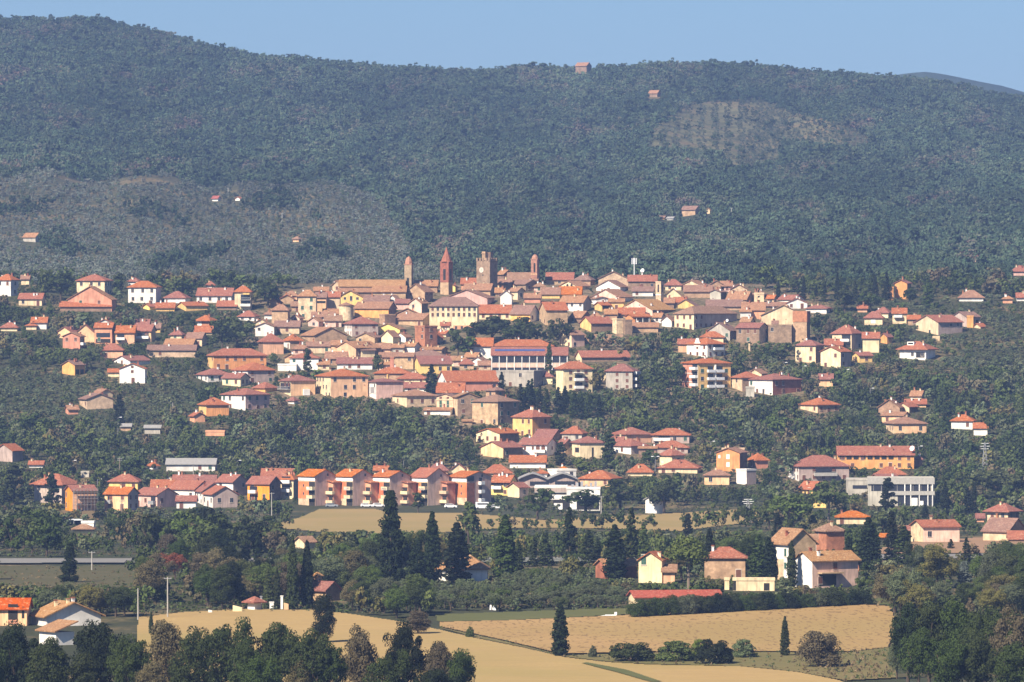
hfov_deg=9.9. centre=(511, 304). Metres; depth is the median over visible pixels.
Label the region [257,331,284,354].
house
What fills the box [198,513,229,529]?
broadleaf tree
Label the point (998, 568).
broadleaf tree
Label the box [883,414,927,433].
house
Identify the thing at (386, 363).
house
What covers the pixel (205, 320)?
house
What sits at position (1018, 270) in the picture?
house
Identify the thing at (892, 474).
house
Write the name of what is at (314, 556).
broadleaf tree
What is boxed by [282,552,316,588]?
broadleaf tree
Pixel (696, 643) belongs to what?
bush
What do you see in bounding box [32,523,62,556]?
broadleaf tree
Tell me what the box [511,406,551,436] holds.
house
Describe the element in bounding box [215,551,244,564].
broadleaf tree
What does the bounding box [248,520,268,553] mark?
broadleaf tree
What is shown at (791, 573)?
cypress tree
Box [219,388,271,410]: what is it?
house
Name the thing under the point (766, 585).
doorway
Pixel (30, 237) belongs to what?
house
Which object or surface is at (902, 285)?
house
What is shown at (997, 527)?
farmhouse
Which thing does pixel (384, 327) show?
house
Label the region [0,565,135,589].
pasture
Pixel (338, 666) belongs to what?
broadleaf tree
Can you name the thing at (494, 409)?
house
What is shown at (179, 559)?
broadleaf tree
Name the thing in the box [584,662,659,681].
grass track
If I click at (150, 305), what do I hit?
house
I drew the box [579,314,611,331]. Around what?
house
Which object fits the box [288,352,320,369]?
house
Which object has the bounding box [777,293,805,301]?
house
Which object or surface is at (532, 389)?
cypress tree
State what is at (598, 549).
cypress tree
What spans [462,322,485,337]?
broadleaf tree
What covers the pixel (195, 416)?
shed
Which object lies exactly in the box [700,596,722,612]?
broadleaf tree
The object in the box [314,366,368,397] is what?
house
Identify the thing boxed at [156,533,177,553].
broadleaf tree
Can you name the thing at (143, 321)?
house
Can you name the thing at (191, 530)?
broadleaf tree
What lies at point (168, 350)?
house
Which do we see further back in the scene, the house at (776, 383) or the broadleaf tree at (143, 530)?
the house at (776, 383)
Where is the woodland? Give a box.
[0,263,1023,612]
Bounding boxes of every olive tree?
[399,578,407,588]
[430,579,445,589]
[434,593,445,609]
[434,593,450,607]
[435,594,462,610]
[437,585,460,590]
[444,585,471,593]
[449,588,467,596]
[455,579,472,586]
[455,599,474,610]
[459,591,479,605]
[463,581,483,589]
[464,590,490,606]
[468,588,491,602]
[473,585,490,593]
[475,581,488,588]
[477,598,490,609]
[485,593,505,610]
[488,595,514,610]
[489,577,503,587]
[490,588,511,594]
[501,571,521,579]
[501,577,520,588]
[505,582,527,596]
[508,593,523,608]
[510,587,529,595]
[513,570,532,578]
[515,578,526,584]
[517,572,531,580]
[518,594,533,607]
[526,574,544,586]
[528,568,544,576]
[528,592,553,605]
[534,572,552,580]
[535,583,561,599]
[535,589,552,605]
[539,581,563,591]
[543,575,567,586]
[544,577,558,581]
[547,588,566,596]
[549,596,574,604]
[552,596,568,605]
[556,570,570,583]
[560,582,575,590]
[563,586,587,603]
[565,586,582,601]
[566,575,586,584]
[567,583,589,588]
[572,594,595,606]
[580,595,608,606]
[582,579,601,594]
[582,584,598,594]
[590,582,608,589]
[594,585,612,594]
[596,597,614,607]
[603,586,624,595]
[603,588,621,597]
[604,595,627,606]
[619,585,636,604]
[811,327,826,340]
[854,576,875,587]
[868,572,879,582]
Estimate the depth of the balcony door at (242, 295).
2437.05 m
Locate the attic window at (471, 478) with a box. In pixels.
[467,476,473,480]
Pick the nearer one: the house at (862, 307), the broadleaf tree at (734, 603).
the broadleaf tree at (734, 603)
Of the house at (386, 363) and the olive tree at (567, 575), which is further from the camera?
the house at (386, 363)
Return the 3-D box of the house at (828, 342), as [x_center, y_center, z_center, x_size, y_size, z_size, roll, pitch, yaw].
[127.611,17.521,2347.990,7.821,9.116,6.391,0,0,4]
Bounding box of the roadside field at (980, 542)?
[878,537,1023,553]
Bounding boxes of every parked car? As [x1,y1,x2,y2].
[325,503,337,506]
[360,503,372,506]
[372,503,384,506]
[444,504,457,507]
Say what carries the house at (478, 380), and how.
on the ground
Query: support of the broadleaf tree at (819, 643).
on the grass bank
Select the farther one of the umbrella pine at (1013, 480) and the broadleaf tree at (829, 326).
the broadleaf tree at (829, 326)
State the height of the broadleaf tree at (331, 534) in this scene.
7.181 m
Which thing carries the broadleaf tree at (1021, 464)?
on the ground
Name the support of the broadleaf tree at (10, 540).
on the ground
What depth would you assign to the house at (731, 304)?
2438.86 m
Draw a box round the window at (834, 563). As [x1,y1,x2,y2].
[833,562,836,569]
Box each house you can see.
[0,273,19,295]
[0,320,20,330]
[0,443,24,461]
[17,292,45,305]
[20,273,31,284]
[22,233,39,241]
[25,321,37,329]
[28,458,45,467]
[29,472,80,503]
[30,314,49,328]
[57,326,77,337]
[61,332,85,348]
[61,358,85,374]
[64,482,97,510]
[66,284,117,311]
[75,273,113,293]
[76,322,94,342]
[93,322,114,343]
[94,316,113,323]
[94,387,114,397]
[100,342,124,357]
[103,484,140,510]
[107,471,141,489]
[112,354,149,364]
[114,323,136,343]
[118,361,147,382]
[126,281,162,302]
[127,276,140,285]
[134,324,156,341]
[135,318,150,323]
[138,485,179,507]
[142,300,155,309]
[146,343,197,356]
[150,477,175,487]
[151,320,161,332]
[155,300,175,310]
[163,291,191,302]
[163,336,197,344]
[168,478,205,494]
[169,326,185,338]
[172,470,196,479]
[176,301,208,310]
[186,331,207,345]
[194,325,214,334]
[194,366,226,381]
[194,472,217,483]
[194,482,216,504]
[195,287,234,302]
[196,314,216,324]
[197,396,230,415]
[201,485,239,507]
[205,280,216,287]
[206,346,267,368]
[215,472,247,495]
[216,298,237,309]
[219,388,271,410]
[221,370,250,386]
[231,362,275,382]
[233,284,252,309]
[237,310,260,320]
[245,476,282,500]
[251,381,276,391]
[254,318,273,328]
[255,321,276,335]
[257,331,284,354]
[260,467,294,478]
[263,308,271,318]
[269,298,282,306]
[270,303,291,323]
[274,319,301,333]
[277,364,296,370]
[277,373,316,395]
[279,292,294,303]
[283,291,297,300]
[283,333,303,348]
[283,351,293,361]
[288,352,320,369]
[290,301,297,310]
[290,312,304,321]
[291,341,309,353]
[292,236,301,241]
[294,536,316,547]
[299,323,348,340]
[305,338,331,352]
[306,315,324,326]
[311,311,322,319]
[313,284,329,292]
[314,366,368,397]
[315,289,327,311]
[316,358,330,369]
[322,308,338,314]
[322,310,335,322]
[324,313,342,326]
[324,349,348,364]
[325,289,341,308]
[330,339,347,350]
[331,280,338,290]
[335,341,380,356]
[336,356,373,369]
[338,288,372,295]
[341,289,362,304]
[343,315,379,336]
[353,300,397,317]
[354,332,380,342]
[360,343,376,356]
[363,293,390,301]
[368,376,404,398]
[371,286,407,298]
[372,357,409,379]
[373,463,389,473]
[375,342,391,351]
[377,358,389,369]
[378,322,405,332]
[378,351,394,363]
[379,314,395,324]
[380,330,400,342]
[389,342,404,351]
[390,293,399,301]
[390,387,436,406]
[394,298,410,309]
[394,350,415,368]
[395,307,417,315]
[396,311,428,325]
[396,369,426,384]
[398,331,412,341]
[403,380,427,391]
[404,339,421,351]
[406,281,434,301]
[408,297,429,312]
[413,356,452,373]
[414,348,445,358]
[415,325,437,345]
[419,343,448,353]
[431,460,449,473]
[436,381,465,394]
[437,331,444,342]
[437,370,498,391]
[438,327,448,336]
[440,321,450,330]
[447,288,495,304]
[450,462,466,473]
[452,355,466,365]
[452,390,478,415]
[453,282,458,291]
[458,358,474,369]
[462,281,494,295]
[464,350,481,359]
[470,395,520,424]
[471,354,487,365]
[476,425,520,442]
[477,359,490,369]
[479,303,511,319]
[479,438,524,457]
[483,463,513,475]
[484,385,504,395]
[491,471,518,495]
[494,285,505,297]
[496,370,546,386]
[497,267,510,278]
[497,276,512,289]
[499,289,513,303]
[505,481,530,497]
[508,453,547,467]
[509,302,538,321]
[510,284,525,299]
[511,278,536,291]
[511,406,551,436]
[518,435,557,455]
[523,290,541,302]
[532,429,561,439]
[533,281,546,291]
[536,467,548,476]
[538,300,568,324]
[540,285,560,297]
[542,370,554,383]
[545,272,574,284]
[547,468,576,476]
[556,436,571,454]
[557,280,590,289]
[559,286,582,297]
[559,294,592,310]
[560,426,587,440]
[561,330,585,346]
[568,310,589,322]
[570,436,603,458]
[573,272,595,284]
[574,348,630,362]
[575,62,591,73]
[578,470,622,486]
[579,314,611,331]
[590,289,633,300]
[590,295,607,303]
[593,299,611,311]
[594,280,627,290]
[597,269,627,285]
[604,306,617,319]
[608,296,625,308]
[611,433,624,442]
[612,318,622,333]
[612,426,651,442]
[613,437,649,453]
[617,305,645,317]
[623,299,674,315]
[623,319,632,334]
[624,311,651,321]
[626,464,654,475]
[627,272,657,289]
[631,285,654,295]
[632,320,658,331]
[643,495,662,512]
[648,90,661,96]
[651,428,691,442]
[652,310,664,322]
[655,440,689,452]
[657,459,702,472]
[659,445,685,464]
[660,314,673,326]
[663,295,675,308]
[664,279,681,289]
[664,287,682,296]
[674,295,685,305]
[674,296,699,308]
[677,336,695,351]
[682,279,706,289]
[683,282,712,297]
[685,337,725,357]
[700,330,724,341]
[703,467,730,484]
[705,298,742,309]
[707,320,735,340]
[709,278,723,289]
[709,287,726,298]
[714,444,748,471]
[720,280,732,291]
[726,290,753,301]
[729,283,748,290]
[730,371,758,390]
[735,322,767,343]
[736,468,756,484]
[739,306,751,318]
[739,315,755,322]
[741,300,765,318]
[745,386,754,396]
[747,371,802,394]
[747,453,769,468]
[749,366,767,375]
[752,288,768,298]
[754,293,763,301]
[765,292,777,301]
[766,300,787,308]
[768,324,792,342]
[771,319,778,323]
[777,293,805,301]
[786,295,807,308]
[788,455,850,480]
[795,337,825,362]
[798,395,840,412]
[799,480,822,493]
[804,303,833,313]
[809,534,818,540]
[818,372,833,386]
[819,343,852,367]
[824,337,843,347]
[830,325,861,349]
[834,510,870,523]
[835,444,914,468]
[852,350,873,362]
[856,302,867,311]
[862,329,879,352]
[863,311,884,324]
[872,473,897,475]
[874,465,906,475]
[876,307,891,317]
[877,396,903,413]
[880,409,910,422]
[881,331,893,343]
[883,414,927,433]
[889,287,893,299]
[891,305,907,323]
[893,276,912,298]
[896,341,939,359]
[900,400,918,412]
[904,397,926,406]
[907,313,920,324]
[909,387,924,398]
[909,516,961,541]
[914,313,963,334]
[914,453,923,466]
[950,411,976,428]
[953,309,980,326]
[957,288,984,300]
[967,315,973,327]
[972,422,989,435]
[982,501,1023,520]
[1002,293,1012,302]
[1012,265,1023,275]
[1015,290,1023,300]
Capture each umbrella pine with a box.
[662,534,711,589]
[766,493,814,527]
[805,480,848,522]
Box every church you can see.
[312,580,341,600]
[338,280,405,287]
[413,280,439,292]
[507,272,538,281]
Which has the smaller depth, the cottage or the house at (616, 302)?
the cottage
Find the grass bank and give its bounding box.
[441,627,895,679]
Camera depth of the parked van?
1930.97 m
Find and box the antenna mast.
[632,258,636,274]
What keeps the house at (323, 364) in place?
on the ground
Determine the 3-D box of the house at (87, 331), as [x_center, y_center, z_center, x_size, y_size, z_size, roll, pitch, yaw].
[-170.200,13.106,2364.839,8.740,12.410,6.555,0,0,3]
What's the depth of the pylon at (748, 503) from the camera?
1815.39 m
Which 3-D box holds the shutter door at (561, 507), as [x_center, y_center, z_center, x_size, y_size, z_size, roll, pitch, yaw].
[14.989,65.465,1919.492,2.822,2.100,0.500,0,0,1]
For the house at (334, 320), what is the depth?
2398.02 m
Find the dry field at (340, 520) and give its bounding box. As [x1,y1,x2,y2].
[282,509,772,533]
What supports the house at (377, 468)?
on the ground
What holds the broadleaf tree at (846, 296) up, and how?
on the ground
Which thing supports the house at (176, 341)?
on the ground
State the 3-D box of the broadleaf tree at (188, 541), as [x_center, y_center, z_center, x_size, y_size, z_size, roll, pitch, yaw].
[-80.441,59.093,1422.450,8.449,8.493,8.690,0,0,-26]
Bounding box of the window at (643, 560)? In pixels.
[641,554,646,565]
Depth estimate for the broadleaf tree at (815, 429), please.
2095.42 m
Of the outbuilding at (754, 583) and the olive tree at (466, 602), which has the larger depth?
the outbuilding at (754, 583)
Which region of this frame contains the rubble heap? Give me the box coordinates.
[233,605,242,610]
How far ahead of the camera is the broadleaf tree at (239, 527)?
1560.40 m
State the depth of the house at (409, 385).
2246.26 m
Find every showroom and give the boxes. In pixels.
[846,478,866,494]
[867,476,934,505]
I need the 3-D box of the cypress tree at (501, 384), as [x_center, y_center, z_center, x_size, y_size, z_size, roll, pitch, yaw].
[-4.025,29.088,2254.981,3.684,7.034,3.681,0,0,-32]
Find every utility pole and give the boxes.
[137,588,138,619]
[164,577,171,616]
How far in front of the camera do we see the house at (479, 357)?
2309.64 m
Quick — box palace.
[297,289,318,319]
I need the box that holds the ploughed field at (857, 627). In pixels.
[440,604,893,652]
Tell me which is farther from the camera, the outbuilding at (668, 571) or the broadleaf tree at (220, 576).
the outbuilding at (668, 571)
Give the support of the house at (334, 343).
on the ground
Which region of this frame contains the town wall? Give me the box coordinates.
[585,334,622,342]
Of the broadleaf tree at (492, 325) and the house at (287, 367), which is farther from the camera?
the broadleaf tree at (492, 325)
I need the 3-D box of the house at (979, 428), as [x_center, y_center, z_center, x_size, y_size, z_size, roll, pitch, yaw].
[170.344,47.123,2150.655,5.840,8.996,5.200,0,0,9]
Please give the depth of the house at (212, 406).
2194.56 m
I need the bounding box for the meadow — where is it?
[435,598,890,620]
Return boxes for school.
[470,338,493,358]
[490,347,568,371]
[493,337,553,346]
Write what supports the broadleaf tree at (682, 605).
on the ground
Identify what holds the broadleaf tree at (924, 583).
on the ground
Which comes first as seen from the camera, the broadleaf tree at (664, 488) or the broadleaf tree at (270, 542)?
the broadleaf tree at (270, 542)
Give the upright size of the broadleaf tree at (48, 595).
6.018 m
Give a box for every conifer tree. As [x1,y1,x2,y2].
[3,463,28,503]
[43,474,62,507]
[57,541,78,581]
[113,393,126,423]
[240,530,250,559]
[253,534,262,560]
[301,348,312,376]
[375,490,407,582]
[405,538,430,579]
[544,343,554,375]
[552,442,569,465]
[599,430,618,468]
[637,525,649,558]
[682,513,692,535]
[771,512,783,537]
[878,477,897,511]
[921,282,938,307]
[955,561,973,586]
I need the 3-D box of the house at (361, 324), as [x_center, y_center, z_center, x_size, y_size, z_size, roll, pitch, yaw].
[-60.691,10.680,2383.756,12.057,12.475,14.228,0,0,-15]
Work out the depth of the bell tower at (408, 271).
2489.79 m
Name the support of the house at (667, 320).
on the ground
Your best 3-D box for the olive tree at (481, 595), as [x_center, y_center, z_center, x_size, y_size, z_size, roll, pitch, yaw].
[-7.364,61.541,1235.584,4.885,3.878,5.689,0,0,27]
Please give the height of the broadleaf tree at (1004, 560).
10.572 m
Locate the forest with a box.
[0,13,1023,283]
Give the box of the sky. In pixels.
[0,0,1023,91]
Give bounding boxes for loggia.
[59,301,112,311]
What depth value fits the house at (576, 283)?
2503.74 m
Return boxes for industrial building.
[534,485,567,499]
[553,481,600,510]
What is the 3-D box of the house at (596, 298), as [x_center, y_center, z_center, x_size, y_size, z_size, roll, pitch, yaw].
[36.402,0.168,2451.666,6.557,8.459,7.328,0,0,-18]
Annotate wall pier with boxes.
[724,577,729,589]
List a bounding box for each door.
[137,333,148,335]
[241,294,249,299]
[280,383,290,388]
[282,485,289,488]
[554,503,562,509]
[654,435,669,437]
[736,569,740,576]
[815,469,835,472]
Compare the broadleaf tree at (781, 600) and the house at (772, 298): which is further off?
the house at (772, 298)
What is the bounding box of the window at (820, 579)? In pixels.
[818,576,822,584]
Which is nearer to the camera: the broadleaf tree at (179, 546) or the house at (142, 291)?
the broadleaf tree at (179, 546)
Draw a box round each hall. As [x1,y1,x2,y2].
[460,277,475,289]
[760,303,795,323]
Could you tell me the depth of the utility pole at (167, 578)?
1201.88 m
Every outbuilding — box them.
[35,619,78,644]
[205,430,225,435]
[423,404,453,414]
[661,564,677,582]
[732,577,774,590]
[813,502,825,507]
[1006,530,1023,540]
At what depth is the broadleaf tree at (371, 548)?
1322.54 m
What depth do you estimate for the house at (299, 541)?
1562.93 m
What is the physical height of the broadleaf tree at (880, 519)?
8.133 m
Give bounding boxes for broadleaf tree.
[0,504,26,535]
[0,515,21,551]
[0,619,65,681]
[0,648,7,681]
[12,506,34,520]
[13,518,32,547]
[19,412,49,432]
[24,521,39,553]
[24,636,73,681]
[31,510,64,532]
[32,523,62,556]
[37,588,66,605]
[38,272,73,300]
[53,585,68,597]
[62,581,88,604]
[69,619,124,681]
[69,651,99,681]
[78,348,98,370]
[78,584,103,607]
[87,451,113,469]
[92,509,106,523]
[93,588,110,612]
[102,586,135,616]
[105,633,152,681]
[119,586,135,614]
[120,513,142,547]
[122,512,147,541]
[132,556,150,578]
[133,559,165,599]
[134,661,166,681]
[135,559,152,593]
[136,518,147,547]
[138,513,164,548]
[146,619,184,681]
[147,551,177,572]
[152,518,172,545]
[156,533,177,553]
[156,533,196,552]
[158,552,187,578]
[159,520,188,537]
[164,527,185,535]
[164,539,192,568]
[167,626,219,681]
[172,510,206,528]
[179,521,215,544]
[179,524,200,535]
[184,551,200,568]
[186,507,197,516]
[187,551,208,585]
[189,507,215,526]
[190,535,215,553]
[193,563,214,604]
[193,572,224,606]
[194,616,258,681]
[198,507,227,524]
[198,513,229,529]
[200,553,242,599]
[203,547,225,561]
[208,564,235,608]
[210,320,233,348]
[210,527,230,546]
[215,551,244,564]
[220,545,235,555]
[223,316,255,347]
[223,529,243,551]
[223,560,241,601]
[224,636,260,681]
[225,522,246,553]
[230,521,243,547]
[232,559,255,601]
[236,654,283,681]
[237,464,259,479]
[238,514,254,548]
[238,558,273,597]
[239,525,261,556]
[241,571,272,596]
[245,562,282,595]
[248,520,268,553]
[256,280,281,307]
[256,622,297,681]
[259,521,290,552]
[261,530,287,550]
[263,515,275,525]
[266,422,296,438]
[268,554,282,564]
[271,561,302,598]
[274,548,297,556]
[274,554,285,565]
[280,628,336,681]
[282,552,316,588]
[284,659,315,681]
[287,547,303,554]
[299,552,318,572]
[311,556,347,586]
[311,594,336,637]
[312,641,349,681]
[316,532,344,550]
[319,531,342,546]
[327,543,351,557]
[328,540,357,550]
[331,547,376,562]
[338,562,360,589]
[338,571,366,604]
[339,579,365,610]
[341,623,378,681]
[342,550,369,580]
[347,580,371,610]
[348,565,382,584]
[359,537,375,549]
[362,540,383,564]
[362,649,414,681]
[363,556,377,570]
[368,564,384,580]
[368,577,399,612]
[369,533,379,543]
[372,355,383,370]
[373,426,399,440]
[375,411,394,430]
[381,588,408,617]
[382,583,405,612]
[382,617,435,681]
[387,536,408,566]
[389,415,431,436]
[391,410,417,424]
[402,530,425,567]
[404,573,436,610]
[404,585,432,610]
[405,610,431,632]
[408,534,424,562]
[409,415,434,425]
[411,492,424,512]
[412,667,459,681]
[420,414,449,440]
[422,541,449,562]
[425,640,452,676]
[445,648,476,681]
[448,330,466,355]
[459,336,476,352]
[460,501,481,543]
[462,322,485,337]
[469,315,510,337]
[500,324,525,338]
[512,317,542,338]
[523,488,555,519]
[541,318,574,345]
[561,489,601,511]
[573,459,602,473]
[602,479,634,509]
[625,599,646,616]
[639,598,658,616]
[642,449,660,468]
[647,479,678,512]
[652,597,668,615]
[663,594,681,614]
[664,549,694,580]
[672,596,689,614]
[681,594,700,613]
[694,595,716,612]
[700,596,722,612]
[713,529,739,540]
[713,593,735,611]
[714,536,743,550]
[722,593,741,611]
[735,533,765,555]
[736,595,756,610]
[742,594,771,610]
[748,407,766,437]
[748,531,765,540]
[756,592,779,608]
[760,414,781,444]
[760,499,773,528]
[766,407,788,423]
[769,593,788,608]
[777,592,799,608]
[778,497,803,527]
[787,594,805,607]
[794,630,842,666]
[796,429,819,450]
[802,593,816,607]
[807,518,828,533]
[808,425,825,446]
[809,592,828,606]
[810,312,827,335]
[821,587,843,605]
[824,318,841,338]
[835,290,855,310]
[838,590,850,604]
[842,589,862,604]
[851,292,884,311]
[855,590,875,604]
[861,488,867,500]
[870,511,896,532]
[871,571,898,612]
[883,568,923,615]
[886,643,905,678]
[888,602,923,681]
[890,567,915,605]
[895,626,941,681]
[897,579,938,608]
[902,541,923,567]
[903,288,918,301]
[911,600,947,681]
[913,544,931,564]
[915,543,958,583]
[922,577,935,585]
[922,581,936,600]
[925,638,975,681]
[929,580,950,608]
[937,599,972,656]
[954,582,973,610]
[957,604,1006,681]
[957,628,1003,681]
[965,583,988,611]
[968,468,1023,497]
[968,553,983,576]
[972,575,985,586]
[976,550,999,576]
[976,588,1009,613]
[978,571,997,583]
[982,573,1016,590]
[985,583,1005,613]
[985,602,1023,655]
[986,365,1011,379]
[987,552,1019,572]
[991,566,1005,574]
[991,638,1023,681]
[994,539,1021,552]
[994,570,1006,576]
[999,583,1023,610]
[1001,544,1017,554]
[1003,567,1023,575]
[1004,611,1023,645]
[1009,550,1023,569]
[1011,575,1023,613]
[1014,559,1023,573]
[1016,555,1023,572]
[1019,460,1023,469]
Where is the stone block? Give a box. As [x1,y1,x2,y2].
[284,603,288,609]
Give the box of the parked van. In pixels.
[476,502,488,508]
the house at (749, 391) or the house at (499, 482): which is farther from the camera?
the house at (749, 391)
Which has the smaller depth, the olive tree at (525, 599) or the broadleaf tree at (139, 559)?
the olive tree at (525, 599)
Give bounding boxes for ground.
[0,22,1023,681]
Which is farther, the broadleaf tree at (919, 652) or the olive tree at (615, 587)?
the olive tree at (615, 587)
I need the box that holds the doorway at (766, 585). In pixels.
[764,583,769,589]
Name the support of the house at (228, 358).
on the ground
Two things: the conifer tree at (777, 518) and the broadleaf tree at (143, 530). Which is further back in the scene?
the conifer tree at (777, 518)
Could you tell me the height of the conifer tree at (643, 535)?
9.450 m
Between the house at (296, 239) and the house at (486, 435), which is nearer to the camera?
the house at (486, 435)
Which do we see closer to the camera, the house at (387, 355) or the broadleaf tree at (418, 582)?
the broadleaf tree at (418, 582)
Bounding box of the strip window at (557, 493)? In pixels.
[535,492,566,494]
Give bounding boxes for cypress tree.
[148,612,153,633]
[262,568,272,607]
[272,569,281,607]
[286,534,299,608]
[299,539,313,608]
[423,511,443,582]
[424,364,438,392]
[440,522,472,581]
[491,514,517,578]
[498,372,505,387]
[514,539,523,574]
[516,383,525,411]
[524,380,533,409]
[528,538,539,565]
[530,378,535,408]
[535,386,543,411]
[537,532,554,565]
[542,390,551,412]
[550,602,570,656]
[552,387,562,413]
[560,507,577,562]
[561,386,569,413]
[568,392,577,418]
[576,394,585,418]
[579,529,597,561]
[584,394,593,419]
[592,538,601,558]
[593,395,604,418]
[601,524,628,578]
[623,507,639,559]
[702,528,715,570]
[737,543,747,573]
[747,534,766,576]
[759,537,777,578]
[775,281,780,297]
[780,616,789,655]
[785,540,797,586]
[786,519,792,527]
[800,277,806,297]
[821,279,827,301]
[833,273,840,298]
[843,536,853,551]
[852,278,858,300]
[855,517,879,568]
[871,275,878,295]
[872,523,882,562]
[881,272,891,299]
[882,511,898,561]
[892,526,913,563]
[920,505,929,518]
[940,482,950,515]
[946,539,954,547]
[960,537,972,562]
[962,488,972,512]
[970,482,979,512]
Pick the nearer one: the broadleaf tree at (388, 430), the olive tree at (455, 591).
the olive tree at (455, 591)
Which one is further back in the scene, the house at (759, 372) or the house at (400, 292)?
the house at (400, 292)
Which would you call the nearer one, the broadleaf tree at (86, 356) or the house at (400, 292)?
the broadleaf tree at (86, 356)
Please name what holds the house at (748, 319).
on the ground
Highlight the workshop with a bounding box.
[518,472,577,487]
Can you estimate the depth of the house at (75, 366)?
2289.41 m
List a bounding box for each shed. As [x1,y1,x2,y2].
[64,402,79,414]
[71,524,96,530]
[143,425,161,433]
[165,458,217,470]
[188,409,206,422]
[461,419,473,423]
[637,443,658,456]
[879,533,888,539]
[975,513,985,521]
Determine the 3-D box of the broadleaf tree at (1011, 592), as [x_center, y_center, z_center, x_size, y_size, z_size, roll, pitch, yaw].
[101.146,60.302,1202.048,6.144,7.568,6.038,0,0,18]
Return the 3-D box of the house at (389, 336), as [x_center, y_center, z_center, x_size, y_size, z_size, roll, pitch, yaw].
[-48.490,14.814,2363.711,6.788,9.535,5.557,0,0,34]
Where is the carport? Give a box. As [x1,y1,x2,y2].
[69,519,82,524]
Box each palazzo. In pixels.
[428,297,479,328]
[673,306,738,329]
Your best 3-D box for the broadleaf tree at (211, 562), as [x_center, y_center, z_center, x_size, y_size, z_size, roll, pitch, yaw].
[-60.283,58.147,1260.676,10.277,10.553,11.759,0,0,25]
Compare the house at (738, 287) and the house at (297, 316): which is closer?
the house at (297, 316)
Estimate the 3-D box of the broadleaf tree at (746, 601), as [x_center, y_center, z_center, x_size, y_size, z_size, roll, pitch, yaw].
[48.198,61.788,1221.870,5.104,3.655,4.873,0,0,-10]
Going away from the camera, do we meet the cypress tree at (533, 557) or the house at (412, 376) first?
the cypress tree at (533, 557)
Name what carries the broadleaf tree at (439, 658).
on the ground
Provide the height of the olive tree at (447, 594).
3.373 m
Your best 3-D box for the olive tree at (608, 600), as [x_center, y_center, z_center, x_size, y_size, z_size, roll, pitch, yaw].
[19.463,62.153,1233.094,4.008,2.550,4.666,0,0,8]
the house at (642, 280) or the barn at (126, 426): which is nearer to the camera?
the barn at (126, 426)
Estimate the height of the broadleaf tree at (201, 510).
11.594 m
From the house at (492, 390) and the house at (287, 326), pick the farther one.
the house at (287, 326)
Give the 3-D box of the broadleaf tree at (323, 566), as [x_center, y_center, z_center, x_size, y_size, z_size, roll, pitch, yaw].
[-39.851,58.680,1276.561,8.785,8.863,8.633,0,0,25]
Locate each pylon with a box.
[742,499,753,507]
[981,442,988,469]
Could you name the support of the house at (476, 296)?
on the ground
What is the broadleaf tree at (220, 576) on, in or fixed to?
on the ground
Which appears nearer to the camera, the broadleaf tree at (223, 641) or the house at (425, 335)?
the broadleaf tree at (223, 641)
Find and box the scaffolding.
[73,488,97,510]
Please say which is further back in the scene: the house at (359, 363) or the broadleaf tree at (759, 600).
the house at (359, 363)
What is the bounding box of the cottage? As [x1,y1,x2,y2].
[242,596,266,609]
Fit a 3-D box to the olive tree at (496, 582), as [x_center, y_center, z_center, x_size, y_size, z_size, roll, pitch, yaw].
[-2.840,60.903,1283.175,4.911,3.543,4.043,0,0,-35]
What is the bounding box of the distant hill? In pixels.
[894,72,1023,94]
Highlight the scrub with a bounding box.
[0,286,1023,680]
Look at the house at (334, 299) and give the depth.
2432.07 m
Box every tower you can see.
[338,302,353,320]
[404,256,413,288]
[440,247,452,294]
[476,252,497,293]
[531,254,539,280]
[793,311,809,341]
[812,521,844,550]
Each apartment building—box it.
[279,471,297,498]
[297,468,341,505]
[335,468,379,505]
[372,468,417,505]
[410,464,457,505]
[449,468,492,504]
[554,360,593,392]
[605,363,640,389]
[681,355,730,389]
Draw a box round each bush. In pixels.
[465,626,473,636]
[588,645,596,656]
[608,642,656,661]
[654,640,696,661]
[691,639,702,654]
[693,638,733,663]
[731,638,757,657]
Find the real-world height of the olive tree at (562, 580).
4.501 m
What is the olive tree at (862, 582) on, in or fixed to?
on the ground
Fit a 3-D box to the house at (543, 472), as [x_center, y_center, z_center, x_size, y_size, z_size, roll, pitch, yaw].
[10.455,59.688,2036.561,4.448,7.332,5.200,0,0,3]
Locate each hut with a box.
[81,471,90,476]
[81,521,95,526]
[146,459,159,468]
[211,196,221,200]
[286,397,300,403]
[973,321,985,328]
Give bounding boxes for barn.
[120,423,132,430]
[626,589,721,606]
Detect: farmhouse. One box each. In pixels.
[0,598,33,625]
[29,597,105,625]
[78,392,113,409]
[437,554,490,580]
[593,558,638,578]
[637,550,668,582]
[681,206,699,215]
[704,545,747,578]
[771,527,818,579]
[795,547,860,587]
[980,513,1023,540]
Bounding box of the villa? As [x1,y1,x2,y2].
[435,390,455,406]
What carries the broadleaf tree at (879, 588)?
on the ground
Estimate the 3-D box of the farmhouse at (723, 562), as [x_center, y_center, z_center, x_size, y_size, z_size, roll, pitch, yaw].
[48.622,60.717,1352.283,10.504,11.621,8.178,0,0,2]
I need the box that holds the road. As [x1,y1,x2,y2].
[0,553,984,562]
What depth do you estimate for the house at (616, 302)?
2437.27 m
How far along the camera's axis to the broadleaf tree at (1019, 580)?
1202.71 m
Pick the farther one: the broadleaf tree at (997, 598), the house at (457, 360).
the house at (457, 360)
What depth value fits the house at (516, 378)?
2261.60 m
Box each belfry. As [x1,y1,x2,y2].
[313,572,323,582]
[655,281,663,301]
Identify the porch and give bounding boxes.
[107,368,119,376]
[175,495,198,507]
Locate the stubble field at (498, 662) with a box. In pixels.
[137,609,841,681]
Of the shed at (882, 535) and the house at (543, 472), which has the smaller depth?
the shed at (882, 535)

